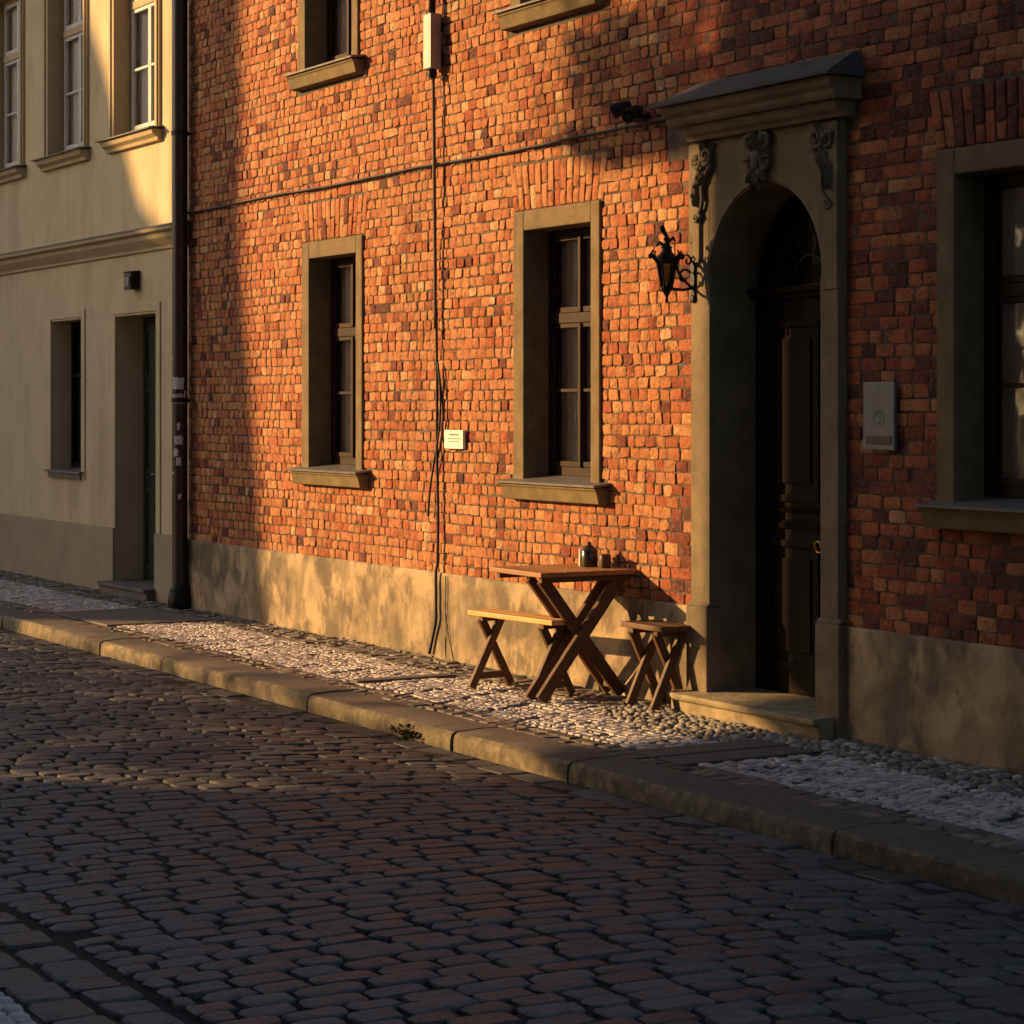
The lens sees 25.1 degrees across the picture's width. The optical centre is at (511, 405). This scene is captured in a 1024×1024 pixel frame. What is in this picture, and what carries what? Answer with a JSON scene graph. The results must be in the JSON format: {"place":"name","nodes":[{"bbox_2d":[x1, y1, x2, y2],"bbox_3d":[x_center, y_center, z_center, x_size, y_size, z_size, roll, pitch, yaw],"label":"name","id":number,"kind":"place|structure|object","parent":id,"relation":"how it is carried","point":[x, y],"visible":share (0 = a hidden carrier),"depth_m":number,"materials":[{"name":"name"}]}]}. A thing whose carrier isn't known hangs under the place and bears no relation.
{"place":"outdoors","nodes":[
{"label":"outdoors","id":0,"kind":"place"},
{"bbox_2d":[0,992,36,1023],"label":"opposite pavement","id":1,"kind":"structure","parent":0,"point":[11,1012],"depth_m":6.76,"materials":[{"name":"stone"}]},
{"bbox_2d":[14,1002,43,1023],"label":"opposite pavement bed","id":2,"kind":"object","parent":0,"point":[34,1018],"depth_m":6.76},
{"bbox_2d":[0,628,1023,1023],"bbox_3d":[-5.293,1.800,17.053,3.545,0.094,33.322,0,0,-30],"label":"road","id":3,"kind":"structure","parent":0,"point":[738,888],"depth_m":8.32,"materials":[{"name":"grey stone"}]},
{"bbox_2d":[386,723,417,740],"bbox_3d":[-0.608,1.751,12.394,0.126,0.091,0.341,0,0,-30],"label":"weed","id":4,"kind":"object","parent":3,"relation":"on","point":[405,732],"visible":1,"depth_m":12.38,"materials":[{"name":"green plant"}]},
{"bbox_2d":[0,574,1023,853],"bbox_3d":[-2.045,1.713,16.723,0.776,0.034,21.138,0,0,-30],"label":"pavement","id":5,"kind":"structure","parent":0,"point":[986,809],"depth_m":12.45,"materials":[{"name":"stone"}]},
{"bbox_2d":[0,0,188,603],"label":"plaster house","id":6,"kind":"structure","parent":5,"relation":"on","point":[85,336],"depth_m":21.59,"materials":[{"name":"beige paint"}]},
{"bbox_2d":[0,0,26,184],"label":"window","id":7,"kind":"structure","parent":6,"relation":"in","point":[12,12],"depth_m":24.16,"materials":[{"name":"white glass"}]},
{"bbox_2d":[30,0,90,172],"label":"window","id":8,"kind":"structure","parent":6,"relation":"in","point":[65,22],"depth_m":22.57,"materials":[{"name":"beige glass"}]},
{"bbox_2d":[43,308,84,479],"bbox_3d":[-4.209,-0.110,22.180,0.310,1.620,1.055,0,0,-30],"label":"window","id":9,"kind":"structure","parent":6,"relation":"in","point":[66,338],"depth_m":22.55,"materials":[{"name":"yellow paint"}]},
{"bbox_2d":[95,0,163,154],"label":"window","id":10,"kind":"structure","parent":6,"relation":"in","point":[135,26],"depth_m":20.96,"materials":[{"name":"stone"}]},
{"bbox_2d":[123,271,139,289],"bbox_3d":[-3.393,-1.122,20.488,0.100,0.165,0.184,0,0,-30],"label":"wall light","id":11,"kind":"object","parent":6,"relation":"attached to","point":[131,280],"visible":1,"depth_m":20.42,"materials":[{"name":"black metal"}]},
{"bbox_2d":[110,301,160,580],"bbox_3d":[-3.232,0.345,20.610,0.328,2.510,1.230,0,0,-30],"label":"door","id":12,"kind":"structure","parent":6,"relation":"in","point":[137,337],"depth_m":21.04,"materials":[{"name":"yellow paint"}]},
{"bbox_2d":[52,607,210,626],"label":"drain slab","id":13,"kind":"structure","parent":5,"relation":"on","point":[122,617],"depth_m":18.49,"materials":[{"name":"stone"}]},
{"bbox_2d":[350,673,455,683],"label":"drain slab","id":14,"kind":"structure","parent":5,"relation":"on","point":[396,678],"depth_m":14.32,"materials":[{"name":"stone"}]},
{"bbox_2d":[0,570,1023,854],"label":"pavement border","id":15,"kind":"object","parent":5,"relation":"on","point":[980,836],"visible":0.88,"depth_m":13.78,"materials":[{"name":"grey stone"}]},
{"bbox_2d":[489,563,635,703],"bbox_3d":[0.295,1.331,13.519,0.647,0.755,0.600,0,0,-30],"label":"folding table","id":16,"kind":"object","parent":15,"relation":"on","point":[576,639],"visible":1,"depth_m":13.35,"materials":[{"name":"brown wood"}]},
{"bbox_2d":[579,541,597,566],"bbox_3d":[0.453,0.878,13.635,0.104,0.150,0.127,0,0,-30],"label":"lidded pot","id":17,"kind":"object","parent":16,"relation":"on","point":[588,555],"visible":1,"depth_m":13.59,"materials":[{"name":"metal"}]},
{"bbox_2d":[599,554,610,567],"bbox_3d":[0.546,0.911,13.514,0.073,0.084,0.074,0,0,-30],"label":"pot","id":18,"kind":"object","parent":16,"relation":"on","point":[604,560],"visible":1,"depth_m":13.48,"materials":[{"name":"brown ceramic"}]},
{"bbox_2d":[468,608,575,698],"bbox_3d":[0.054,1.470,13.657,0.352,0.464,0.860,0,0,-36],"label":"wooden bench","id":19,"kind":"object","parent":5,"relation":"on","point":[499,617],"visible":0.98,"depth_m":13.80,"materials":[{"name":"brown wood"}]},
{"bbox_2d":[188,0,1023,774],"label":"brick house","id":20,"kind":"structure","parent":5,"relation":"on","point":[832,190],"depth_m":13.42,"materials":[{"name":"brick"}]},
{"bbox_2d":[167,0,190,609],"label":"drainpipe","id":21,"kind":"object","parent":20,"relation":"attached to","point":[179,595],"visible":1,"depth_m":19.31,"materials":[{"name":"black metal"}]},
{"bbox_2d":[283,0,364,91],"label":"window","id":22,"kind":"structure","parent":20,"relation":"in","point":[328,30],"depth_m":17.39,"materials":[{"name":"stone"}]},
{"bbox_2d":[287,235,369,488],"bbox_3d":[-1.214,-0.321,17.035,0.467,1.828,1.180,0,0,-30],"label":"window","id":23,"kind":"structure","parent":20,"relation":"in","point":[333,279],"depth_m":17.34,"materials":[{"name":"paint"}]},
{"bbox_2d":[188,119,665,213],"bbox_3d":[-0.970,-1.632,16.339,0.025,0.032,7.390,0,0,-30],"label":"wall cable","id":24,"kind":"object","parent":20,"relation":"attached to","point":[493,154],"depth_m":15.33,"materials":[{"name":"black rubber"}]},
{"bbox_2d":[423,0,443,653],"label":"conduit","id":25,"kind":"object","parent":20,"relation":"attached to","point":[433,55],"visible":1,"depth_m":15.50,"materials":[{"name":"grey metal"}]},
{"bbox_2d":[444,430,465,448],"bbox_3d":[-0.382,0.223,15.322,0.024,0.125,0.260,0,0,-30],"label":"wall plaque","id":26,"kind":"object","parent":20,"relation":"attached to","point":[454,439],"depth_m":15.30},
{"bbox_2d":[492,0,604,31],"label":"window","id":27,"kind":"structure","parent":20,"relation":"in","point":[521,14],"depth_m":14.29,"materials":[{"name":"stone"}]},
{"bbox_2d":[495,200,610,504],"bbox_3d":[0.391,-0.321,14.255,0.467,1.828,1.180,0,0,-30],"label":"window","id":28,"kind":"structure","parent":20,"relation":"in","point":[558,251],"depth_m":14.54,"materials":[{"name":"stone"}]},
{"bbox_2d":[609,101,649,123],"bbox_3d":[0.675,-1.705,13.359,0.167,0.151,0.253,0,0,-30],"label":"spotlight pair","id":29,"kind":"object","parent":20,"relation":"attached to","point":[627,112],"visible":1,"depth_m":13.31,"materials":[{"name":"black metal"}]},
{"bbox_2d":[648,225,695,302],"bbox_3d":[0.895,-0.788,12.788,0.294,0.432,0.184,0,0,-18],"label":"wall lantern","id":30,"kind":"object","parent":20,"relation":"attached to","point":[666,260],"depth_m":12.77,"materials":[{"name":"black metal"}]},
{"bbox_2d":[756,297,819,696],"bbox_3d":[1.621,0.492,12.468,0.083,2.165,0.996,0,0,-30],"label":"door","id":31,"kind":"structure","parent":20,"relation":"in","point":[787,330],"depth_m":12.61,"materials":[{"name":"brown wood"}]},
{"bbox_2d":[863,382,896,450],"bbox_3d":[1.837,0.051,11.482,0.025,0.342,0.244,0,0,-30],"label":"intercom panel","id":32,"kind":"object","parent":20,"relation":"attached to","point":[879,415],"visible":1,"depth_m":11.46,"materials":[{"name":"metal"}]},
{"bbox_2d":[913,138,1023,534],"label":"window","id":33,"kind":"structure","parent":20,"relation":"in","point":[980,188],"depth_m":11.04,"materials":[{"name":"stone"}]},
{"bbox_2d":[601,705,835,752],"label":"pebble paving","id":34,"kind":"structure","parent":5,"relation":"on","point":[688,725],"depth_m":12.09,"materials":[{"name":"grey stone"}]},
{"bbox_2d":[631,739,813,765],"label":"drain slab","id":35,"kind":"structure","parent":5,"relation":"on","point":[712,753],"depth_m":11.25,"materials":[{"name":"stone"}]},
{"bbox_2d":[601,702,1023,797],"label":"pavement rubble strip","id":36,"kind":"object","parent":5,"relation":"on","point":[954,772],"visible":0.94,"depth_m":10.83,"materials":[{"name":"grey stone"}]},
{"bbox_2d":[621,619,690,709],"bbox_3d":[0.820,1.465,12.990,0.273,0.473,0.420,0,0,-30],"label":"wooden bench","id":37,"kind":"object","parent":36,"relation":"on","point":[659,629],"visible":0.96,"depth_m":12.91,"materials":[{"name":"brown wood"}]},
{"label":"ground","id":38,"kind":"structure","parent":0,"visible":0},
{"bbox_2d":[0,606,1023,904],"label":"kerb","id":39,"kind":"structure","parent":38,"relation":"on","point":[952,862],"depth_m":10.83,"materials":[{"name":"stone"}]}
]}

